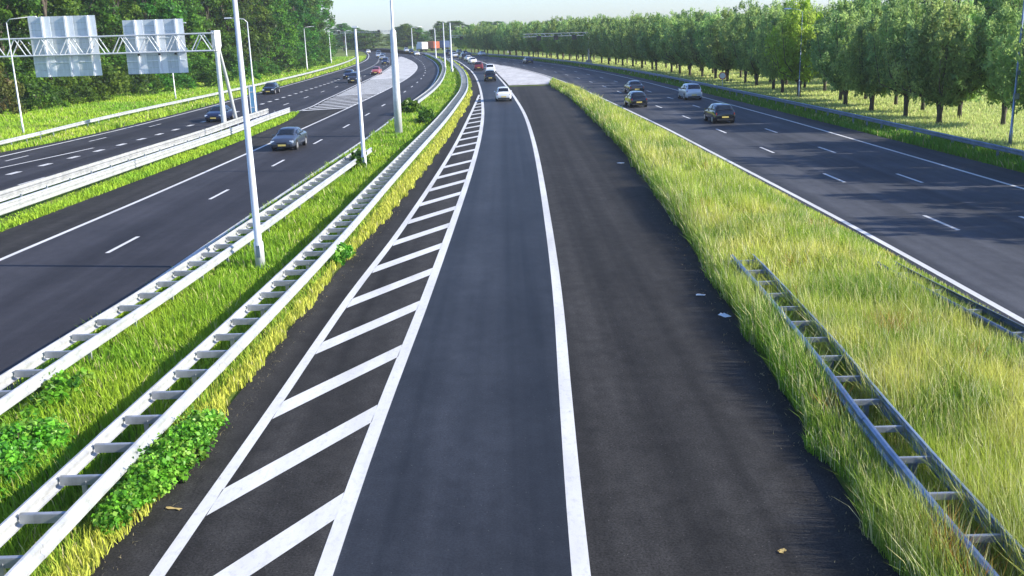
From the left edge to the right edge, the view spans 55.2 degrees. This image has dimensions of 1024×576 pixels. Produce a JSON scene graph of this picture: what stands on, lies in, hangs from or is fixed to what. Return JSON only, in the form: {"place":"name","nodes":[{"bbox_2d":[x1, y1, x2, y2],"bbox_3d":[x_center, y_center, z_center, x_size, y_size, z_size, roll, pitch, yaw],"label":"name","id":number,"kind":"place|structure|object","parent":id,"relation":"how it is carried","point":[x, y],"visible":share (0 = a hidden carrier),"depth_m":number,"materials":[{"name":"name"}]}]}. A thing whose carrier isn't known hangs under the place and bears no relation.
{"place":"outdoors","nodes":[
{"label":"outdoors","id":0,"kind":"place"},
{"bbox_2d":[0,55,366,151],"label":"verge grass","id":1,"kind":"structure","parent":0,"point":[36,119],"depth_m":111.32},
{"bbox_2d":[0,49,390,190],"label":"road","id":2,"kind":"structure","parent":0,"point":[23,166],"depth_m":85.50,"materials":[{"name":"asphalt"}]},
{"bbox_2d":[205,105,233,121],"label":"car","id":3,"kind":"object","parent":2,"relation":"on","point":[213,113],"visible":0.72,"depth_m":94.45,"materials":[{"name":"blue paint"}]},
{"bbox_2d":[0,48,439,389],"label":"road","id":4,"kind":"structure","parent":0,"point":[64,271],"depth_m":43.66,"materials":[{"name":"asphalt"}]},
{"bbox_2d":[270,126,307,149],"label":"car","id":5,"kind":"object","parent":4,"relation":"on","point":[290,136],"visible":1,"depth_m":69.41,"materials":[{"name":"blue metal"}]},
{"bbox_2d":[20,0,955,44],"label":"sky","id":6,"kind":"structure","parent":0,"point":[370,15],"materials":[{"name":"white"}]},
{"bbox_2d":[88,49,898,575],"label":"road","id":7,"kind":"structure","parent":0,"point":[504,349],"depth_m":20.59,"materials":[{"name":"asphalt"}]},
{"bbox_2d":[494,87,511,100],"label":"car","id":8,"kind":"object","parent":7,"relation":"on","point":[502,93],"visible":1,"depth_m":109.33,"materials":[{"name":"white paint"}]},
{"bbox_2d":[0,34,1023,575],"bbox_3d":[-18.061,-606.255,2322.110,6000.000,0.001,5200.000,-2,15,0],"label":"ground","id":9,"kind":"structure","parent":0,"point":[850,492],"depth_m":35.51,"materials":[{"name":"plant"}]},
{"bbox_2d":[0,67,27,113],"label":"shrub","id":10,"kind":"object","parent":9,"relation":"on","point":[6,87],"visible":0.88,"depth_m":109.81,"materials":[{"name":"green plant"}]},
{"bbox_2d":[6,16,36,134],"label":"street lamp","id":11,"kind":"object","parent":9,"relation":"on","point":[22,126],"visible":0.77,"depth_m":84.81,"materials":[{"name":"metal"}]},
{"bbox_2d":[0,0,56,107],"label":"broadleaf tree","id":12,"kind":"object","parent":9,"relation":"on","point":[18,62],"visible":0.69,"depth_m":118.37,"materials":[{"name":"green plant"}]},
{"bbox_2d":[0,412,76,499],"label":"leafy bush","id":13,"kind":"object","parent":9,"relation":"on","point":[18,437],"visible":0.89,"depth_m":18.79,"materials":[{"name":"green plant"}]},
{"bbox_2d":[6,75,70,110],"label":"shrub","id":14,"kind":"object","parent":9,"relation":"on","point":[50,97],"visible":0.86,"depth_m":115.47,"materials":[{"name":"green plant"}]},
{"bbox_2d":[0,0,103,94],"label":"broadleaf tree","id":15,"kind":"object","parent":9,"relation":"on","point":[63,7],"visible":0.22,"depth_m":124.65,"materials":[{"name":"green plant"}]},
{"bbox_2d":[18,367,96,418],"bbox_3d":[-10.101,2.263,21.845,1.404,0.927,2.964,-2,15,0],"label":"leafy bush","id":16,"kind":"object","parent":9,"relation":"on","point":[52,384],"visible":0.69,"depth_m":21.58,"materials":[{"name":"green plant"}]},
{"bbox_2d":[46,76,101,106],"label":"shrub","id":17,"kind":"object","parent":9,"relation":"on","point":[86,93],"visible":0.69,"depth_m":123.34,"materials":[{"name":"green plant"}]},
{"bbox_2d":[25,0,129,96],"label":"broadleaf tree","id":18,"kind":"object","parent":9,"relation":"on","point":[98,7],"visible":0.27,"depth_m":135.98,"materials":[{"name":"green plant"}]},
{"bbox_2d":[75,63,134,100],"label":"shrub","id":19,"kind":"object","parent":9,"relation":"on","point":[108,89],"visible":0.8,"depth_m":128.93,"materials":[{"name":"green plant"}]},
{"bbox_2d":[0,30,236,122],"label":"sign gantry","id":20,"kind":"object","parent":9,"relation":"on","point":[216,41],"visible":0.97,"depth_m":87.17,"materials":[{"name":"metal"}]},
{"bbox_2d":[27,15,101,76],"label":"sign board","id":21,"kind":"object","parent":20,"relation":"attached to","point":[61,26],"visible":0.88,"depth_m":88.45,"materials":[{"name":"metal"}]},
{"bbox_2d":[122,19,188,73],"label":"sign board","id":22,"kind":"object","parent":20,"relation":"attached to","point":[148,63],"visible":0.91,"depth_m":88.53,"materials":[{"name":"metal"}]},
{"bbox_2d":[80,0,157,92],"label":"broadleaf tree","id":23,"kind":"object","parent":9,"relation":"on","point":[134,12],"visible":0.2,"depth_m":142.24,"materials":[{"name":"green plant"}]},
{"bbox_2d":[122,66,164,95],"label":"shrub","id":24,"kind":"object","parent":9,"relation":"on","point":[140,84],"visible":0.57,"depth_m":138.59,"materials":[{"name":"green plant"}]},
{"bbox_2d":[0,107,289,215],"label":"broad guardrail","id":25,"kind":"object","parent":9,"relation":"on","point":[21,201],"visible":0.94,"depth_m":59.29,"materials":[{"name":"metal"}]},
{"bbox_2d":[103,0,192,80],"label":"broadleaf tree","id":26,"kind":"object","parent":9,"relation":"on","point":[173,8],"visible":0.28,"depth_m":153.02,"materials":[{"name":"green plant"}]},
{"bbox_2d":[0,110,298,231],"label":"grass","id":27,"kind":"structure","parent":9,"relation":"on","point":[182,157],"depth_m":58.33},
{"bbox_2d":[91,406,229,536],"bbox_3d":[-6.471,3.140,18.251,1.338,0.899,5.011,0,15,6],"label":"leafy bush","id":28,"kind":"object","parent":9,"relation":"on","point":[167,459],"visible":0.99,"depth_m":17.58,"materials":[{"name":"green plant"}]},
{"bbox_2d":[146,73,197,91],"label":"shrub","id":29,"kind":"object","parent":9,"relation":"on","point":[180,77],"visible":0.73,"depth_m":148.37,"materials":[{"name":"green plant"}]},
{"bbox_2d":[0,57,355,144],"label":"verge guardrail","id":30,"kind":"object","parent":9,"relation":"on","point":[40,133],"visible":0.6,"depth_m":101.10,"materials":[{"name":"metal"}]},
{"bbox_2d":[146,0,215,85],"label":"broadleaf tree","id":31,"kind":"object","parent":9,"relation":"on","point":[195,23],"visible":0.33,"depth_m":164.51,"materials":[{"name":"green plant"}]},
{"bbox_2d":[0,147,371,414],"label":"double guardrail","id":32,"kind":"object","parent":9,"relation":"on","point":[9,399],"visible":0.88,"depth_m":27.90,"materials":[{"name":"metal"}]},
{"bbox_2d":[186,59,232,86],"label":"shrub","id":33,"kind":"object","parent":9,"relation":"on","point":[205,75],"visible":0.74,"depth_m":159.71,"materials":[{"name":"green plant"}]},
{"bbox_2d":[183,0,247,72],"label":"broadleaf tree","id":34,"kind":"object","parent":9,"relation":"on","point":[211,15],"visible":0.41,"depth_m":173.56,"materials":[{"name":"green plant"}]},
{"bbox_2d":[198,0,259,76],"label":"broadleaf tree","id":35,"kind":"object","parent":9,"relation":"on","point":[252,36],"visible":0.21,"depth_m":186.03,"materials":[{"name":"green plant"}]},
{"bbox_2d":[0,57,467,575],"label":"double guardrail","id":36,"kind":"object","parent":9,"relation":"on","point":[35,555],"visible":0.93,"depth_m":20.72,"materials":[{"name":"metal"}]},
{"bbox_2d":[0,55,472,575],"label":"median grass","id":37,"kind":"structure","parent":9,"relation":"on","point":[207,309],"depth_m":26.32,"materials":[{"name":"plant"}]},
{"bbox_2d":[222,52,261,81],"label":"shrub","id":38,"kind":"object","parent":9,"relation":"on","point":[234,63],"visible":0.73,"depth_m":174.78,"materials":[{"name":"green plant"}]},
{"bbox_2d":[214,0,283,66],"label":"broadleaf tree","id":39,"kind":"object","parent":9,"relation":"on","point":[263,18],"visible":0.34,"depth_m":196.11,"materials":[{"name":"green plant"}]},
{"bbox_2d":[232,0,268,267],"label":"street lamp","id":40,"kind":"object","parent":9,"relation":"on","point":[259,251],"visible":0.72,"depth_m":33.27,"materials":[{"name":"metal"}]},
{"bbox_2d":[255,57,281,75],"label":"shrub","id":41,"kind":"object","parent":9,"relation":"on","point":[270,66],"visible":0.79,"depth_m":192.50,"materials":[{"name":"green plant"}]},
{"bbox_2d":[249,0,300,72],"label":"broadleaf tree","id":42,"kind":"object","parent":9,"relation":"on","point":[280,35],"visible":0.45,"depth_m":208.57,"materials":[{"name":"green plant"}]},
{"bbox_2d":[260,0,309,69],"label":"broadleaf tree","id":43,"kind":"object","parent":9,"relation":"on","point":[301,8],"visible":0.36,"depth_m":222.37,"materials":[{"name":"green plant"}]},
{"bbox_2d":[272,56,303,72],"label":"shrub","id":44,"kind":"object","parent":9,"relation":"on","point":[283,64],"visible":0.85,"depth_m":210.70,"materials":[{"name":"green plant"}]},
{"bbox_2d":[271,0,320,66],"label":"broadleaf tree","id":45,"kind":"object","parent":9,"relation":"on","point":[308,23],"visible":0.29,"depth_m":238.42,"materials":[{"name":"green plant"}]},
{"bbox_2d":[294,0,331,59],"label":"broadleaf tree","id":46,"kind":"object","parent":9,"relation":"on","point":[320,25],"visible":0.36,"depth_m":251.74,"materials":[{"name":"green plant"}]},
{"bbox_2d":[302,0,337,60],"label":"broadleaf tree","id":47,"kind":"object","parent":9,"relation":"on","point":[325,12],"visible":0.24,"depth_m":267.78,"materials":[{"name":"green plant"}]},
{"bbox_2d":[315,0,340,53],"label":"broadleaf tree","id":48,"kind":"object","parent":9,"relation":"on","point":[327,4],"visible":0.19,"depth_m":283.29,"materials":[{"name":"green plant"}]},
{"bbox_2d":[330,23,352,50],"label":"broadleaf tree","id":49,"kind":"object","parent":9,"relation":"on","point":[342,27],"visible":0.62,"depth_m":463.81,"materials":[{"name":"green plant"}]},
{"bbox_2d":[328,242,355,265],"bbox_3d":[-6.131,-1.282,35.007,0.912,0.800,1.967,-1,15,3],"label":"leafy bush","id":50,"kind":"object","parent":9,"relation":"on","point":[343,251],"visible":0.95,"depth_m":34.52,"materials":[{"name":"green plant"}]},
{"bbox_2d":[352,26,366,167],"bbox_3d":[-8.828,-10.888,56.840,0.562,8.345,0.576,-2,15,0],"label":"street lamp","id":51,"kind":"object","parent":9,"relation":"on","point":[363,154],"visible":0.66,"depth_m":56.84,"materials":[{"name":"metal"}]},
{"bbox_2d":[349,149,370,169],"bbox_3d":[-9.207,-7.725,58.618,1.637,1.264,3.403,-6,15,-16],"label":"leafy bush","id":52,"kind":"object","parent":9,"relation":"on","point":[356,155],"visible":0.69,"depth_m":57.72,"materials":[{"name":"green plant"}]},
{"bbox_2d":[351,30,377,50],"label":"broadleaf tree","id":53,"kind":"object","parent":9,"relation":"on","point":[364,38],"visible":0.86,"depth_m":431.87,"materials":[{"name":"green plant"}]},
{"bbox_2d":[390,0,402,134],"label":"mast","id":54,"kind":"object","parent":9,"relation":"on","point":[396,94],"visible":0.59,"depth_m":75.43,"materials":[{"name":"metal"}]},
{"bbox_2d":[396,24,417,47],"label":"broadleaf tree","id":55,"kind":"object","parent":9,"relation":"on","point":[404,34],"visible":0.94,"depth_m":462.89,"materials":[{"name":"green plant"}]},
{"bbox_2d":[401,97,422,113],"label":"leafy bush","id":56,"kind":"object","parent":9,"relation":"on","point":[408,104],"visible":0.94,"depth_m":95.16,"materials":[{"name":"green plant"}]},
{"bbox_2d":[415,107,436,123],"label":"leafy bush","id":57,"kind":"object","parent":9,"relation":"on","point":[425,115],"visible":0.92,"depth_m":83.58,"materials":[{"name":"green plant"}]},
{"bbox_2d":[413,53,445,102],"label":"double guardrail","id":58,"kind":"object","parent":9,"relation":"on","point":[430,90],"visible":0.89,"depth_m":136.22,"materials":[{"name":"metal"}]},
{"bbox_2d":[428,21,451,42],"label":"broadleaf tree","id":59,"kind":"object","parent":9,"relation":"on","point":[437,26],"visible":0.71,"depth_m":458.46,"materials":[{"name":"green plant"}]},
{"bbox_2d":[502,21,521,55],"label":"broadleaf tree","id":60,"kind":"object","parent":9,"relation":"on","point":[505,39],"visible":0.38,"depth_m":284.00,"materials":[{"name":"green plant"}]},
{"bbox_2d":[525,20,542,56],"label":"willow tree","id":61,"kind":"object","parent":9,"relation":"on","point":[528,40],"visible":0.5,"depth_m":261.22,"materials":[{"name":"green plant"}]},
{"bbox_2d":[542,15,565,58],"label":"tree","id":62,"kind":"object","parent":9,"relation":"on","point":[552,24],"visible":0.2,"depth_m":243.28,"materials":[{"name":"green plant"}]},
{"bbox_2d":[548,19,566,59],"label":"willow tree","id":63,"kind":"object","parent":9,"relation":"on","point":[557,48],"visible":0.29,"depth_m":238.75,"materials":[{"name":"green plant"}]},
{"bbox_2d":[559,18,580,60],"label":"willow tree","id":64,"kind":"object","parent":9,"relation":"on","point":[573,53],"visible":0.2,"depth_m":227.00,"materials":[{"name":"green plant"}]},
{"bbox_2d":[565,16,591,60],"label":"tree","id":65,"kind":"object","parent":9,"relation":"on","point":[573,43],"visible":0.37,"depth_m":220.67,"materials":[{"name":"green plant"}]},
{"bbox_2d":[577,15,597,59],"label":"tree","id":66,"kind":"object","parent":9,"relation":"on","point":[584,29],"visible":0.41,"depth_m":214.29,"materials":[{"name":"green plant"}]},
{"bbox_2d":[582,15,605,62],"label":"willow tree","id":67,"kind":"object","parent":9,"relation":"on","point":[593,30],"visible":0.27,"depth_m":208.18,"materials":[{"name":"green plant"}]},
{"bbox_2d":[590,16,613,63],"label":"willow tree","id":68,"kind":"object","parent":9,"relation":"on","point":[598,45],"visible":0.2,"depth_m":203.31,"materials":[{"name":"green plant"}]},
{"bbox_2d":[597,17,622,64],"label":"willow tree","id":69,"kind":"object","parent":9,"relation":"on","point":[606,33],"visible":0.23,"depth_m":197.23,"materials":[{"name":"green plant"}]},
{"bbox_2d":[602,17,629,65],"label":"willow tree","id":70,"kind":"object","parent":9,"relation":"on","point":[616,50],"visible":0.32,"depth_m":190.94,"materials":[{"name":"green plant"}]},
{"bbox_2d":[611,11,647,65],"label":"tree","id":71,"kind":"object","parent":9,"relation":"on","point":[620,36],"visible":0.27,"depth_m":185.08,"materials":[{"name":"green plant"}]},
{"bbox_2d":[624,15,648,67],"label":"willow tree","id":72,"kind":"object","parent":9,"relation":"on","point":[633,51],"visible":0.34,"depth_m":179.78,"materials":[{"name":"green plant"}]},
{"bbox_2d":[631,12,663,68],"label":"willow tree","id":73,"kind":"object","parent":9,"relation":"on","point":[636,38],"visible":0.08,"depth_m":173.08,"materials":[{"name":"green plant"}]},
{"bbox_2d":[636,11,665,69],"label":"willow tree","id":74,"kind":"object","parent":9,"relation":"on","point":[643,43],"visible":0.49,"depth_m":167.41,"materials":[{"name":"green plant"}]},
{"bbox_2d":[649,10,677,71],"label":"willow tree","id":75,"kind":"object","parent":9,"relation":"on","point":[659,32],"visible":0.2,"depth_m":160.62,"materials":[{"name":"green plant"}]},
{"bbox_2d":[655,15,687,73],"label":"willow tree","id":76,"kind":"object","parent":9,"relation":"on","point":[670,58],"visible":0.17,"depth_m":155.70,"materials":[{"name":"green plant"}]},
{"bbox_2d":[663,7,710,74],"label":"willow tree","id":77,"kind":"object","parent":9,"relation":"on","point":[675,37],"visible":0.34,"depth_m":148.41,"materials":[{"name":"green plant"}]},
{"bbox_2d":[680,10,711,76],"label":"willow tree","id":78,"kind":"object","parent":9,"relation":"on","point":[699,63],"visible":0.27,"depth_m":143.28,"materials":[{"name":"green plant"}]},
{"bbox_2d":[692,5,735,78],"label":"willow tree","id":79,"kind":"object","parent":9,"relation":"on","point":[697,35],"visible":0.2,"depth_m":137.79,"materials":[{"name":"green plant"}]},
{"bbox_2d":[699,7,739,80],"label":"willow tree","id":80,"kind":"object","parent":9,"relation":"on","point":[715,49],"visible":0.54,"depth_m":131.54,"materials":[{"name":"green plant"}]},
{"bbox_2d":[718,0,767,82],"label":"willow tree","id":81,"kind":"object","parent":9,"relation":"on","point":[733,36],"visible":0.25,"depth_m":125.43,"materials":[{"name":"green plant"}]},
{"bbox_2d":[470,52,1023,160],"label":"verge guardrail","id":82,"kind":"object","parent":9,"relation":"on","point":[974,143],"visible":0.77,"depth_m":75.89,"materials":[{"name":"metal"}]},
{"bbox_2d":[734,7,773,85],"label":"willow tree","id":83,"kind":"object","parent":9,"relation":"on","point":[749,63],"visible":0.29,"depth_m":119.31,"materials":[{"name":"green plant"}]},
{"bbox_2d":[489,54,1023,171],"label":"meadow grass","id":84,"kind":"structure","parent":9,"relation":"on","point":[968,124],"depth_m":83.99,"materials":[{"name":"plant"}]},
{"bbox_2d":[746,0,783,89],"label":"willow tree","id":85,"kind":"object","parent":9,"relation":"on","point":[770,16],"visible":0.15,"depth_m":113.06,"materials":[{"name":"green plant"}]},
{"bbox_2d":[748,0,805,93],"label":"willow tree","id":86,"kind":"object","parent":9,"relation":"on","point":[774,74],"visible":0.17,"depth_m":107.14,"materials":[{"name":"green plant"}]},
{"bbox_2d":[763,0,828,96],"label":"willow tree","id":87,"kind":"object","parent":9,"relation":"on","point":[792,32],"visible":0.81,"depth_m":100.28,"materials":[{"name":"green plant"}]},
{"bbox_2d":[812,0,834,90],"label":"willow tree","id":88,"kind":"object","parent":9,"relation":"on","point":[825,13],"visible":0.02,"depth_m":106.85,"materials":[{"name":"green plant"}]},
{"bbox_2d":[804,0,864,99],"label":"willow tree","id":89,"kind":"object","parent":9,"relation":"on","point":[840,3],"visible":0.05,"depth_m":94.64,"materials":[{"name":"green plant"}]},
{"bbox_2d":[808,1,872,104],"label":"willow tree","id":90,"kind":"object","parent":9,"relation":"on","point":[819,46],"visible":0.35,"depth_m":89.00,"materials":[{"name":"green plant"}]},
{"bbox_2d":[827,1,903,111],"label":"willow tree","id":91,"kind":"object","parent":9,"relation":"on","point":[859,69],"visible":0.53,"depth_m":83.49,"materials":[{"name":"green plant"}]},
{"bbox_2d":[847,0,897,98],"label":"willow tree","id":92,"kind":"object","parent":9,"relation":"on","point":[867,5],"visible":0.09,"depth_m":93.08,"materials":[{"name":"green plant"}]},
{"bbox_2d":[730,254,1023,575],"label":"ladder guardrail","id":93,"kind":"object","parent":9,"relation":"on","point":[889,452],"visible":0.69,"depth_m":17.56,"materials":[{"name":"metal"}]},
{"bbox_2d":[863,0,945,116],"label":"willow tree","id":94,"kind":"object","parent":9,"relation":"on","point":[893,37],"visible":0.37,"depth_m":76.95,"materials":[{"name":"green plant"}]},
{"bbox_2d":[885,0,994,123],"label":"willow tree","id":95,"kind":"object","parent":9,"relation":"on","point":[945,82],"visible":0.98,"depth_m":70.70,"materials":[{"name":"green plant"}]},
{"bbox_2d":[876,261,1023,348],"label":"ladder guardrail","id":96,"kind":"object","parent":9,"relation":"on","point":[1002,318],"visible":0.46,"depth_m":25.21,"materials":[{"name":"metal"}]},
{"bbox_2d":[953,0,995,117],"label":"willow tree","id":97,"kind":"object","parent":9,"relation":"on","point":[959,110],"visible":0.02,"depth_m":75.09,"materials":[{"name":"green plant"}]},
{"bbox_2d":[958,0,1023,124],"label":"willow tree","id":98,"kind":"object","parent":9,"relation":"on","point":[994,28],"visible":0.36,"depth_m":68.66,"materials":[{"name":"green plant"}]},
{"bbox_2d":[980,19,1023,117],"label":"willow tree","id":99,"kind":"object","parent":9,"relation":"on","point":[1005,59],"visible":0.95,"depth_m":60.42,"materials":[{"name":"green plant"}]},
{"bbox_2d":[982,0,1023,33],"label":"broadleaf tree","id":100,"kind":"object","parent":9,"relation":"on","point":[990,5],"visible":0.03,"depth_m":108.55,"materials":[{"name":"green plant"}]},
{"bbox_2d":[1008,1,1023,143],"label":"street lamp","id":101,"kind":"object","parent":9,"relation":"on","point":[1015,94],"visible":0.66,"depth_m":59.31,"materials":[{"name":"metal"}]},
{"bbox_2d":[348,49,1023,325],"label":"road","id":102,"kind":"structure","parent":0,"point":[957,222],"depth_m":48.78,"materials":[{"name":"asphalt"}]},
{"bbox_2d":[624,80,643,92],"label":"car","id":103,"kind":"object","parent":102,"relation":"on","point":[633,85],"visible":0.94,"depth_m":115.75,"materials":[{"name":"grey paint"}]},
{"bbox_2d":[624,91,647,106],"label":"car","id":104,"kind":"object","parent":102,"relation":"on","point":[631,98],"visible":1,"depth_m":95.94,"materials":[{"name":"black paint"}]},
{"bbox_2d":[678,83,701,99],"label":"car","id":105,"kind":"object","parent":102,"relation":"on","point":[689,90],"visible":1,"depth_m":103.23,"materials":[{"name":"silver metal"}]},
{"bbox_2d":[703,103,734,122],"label":"car","id":106,"kind":"object","parent":102,"relation":"on","point":[714,112],"visible":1,"depth_m":78.28,"materials":[{"name":"black paint"}]},
{"bbox_2d":[549,77,1023,575],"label":"tall grass","id":107,"kind":"structure","parent":0,"point":[965,377],"depth_m":22.28,"materials":[{"name":"plant"}]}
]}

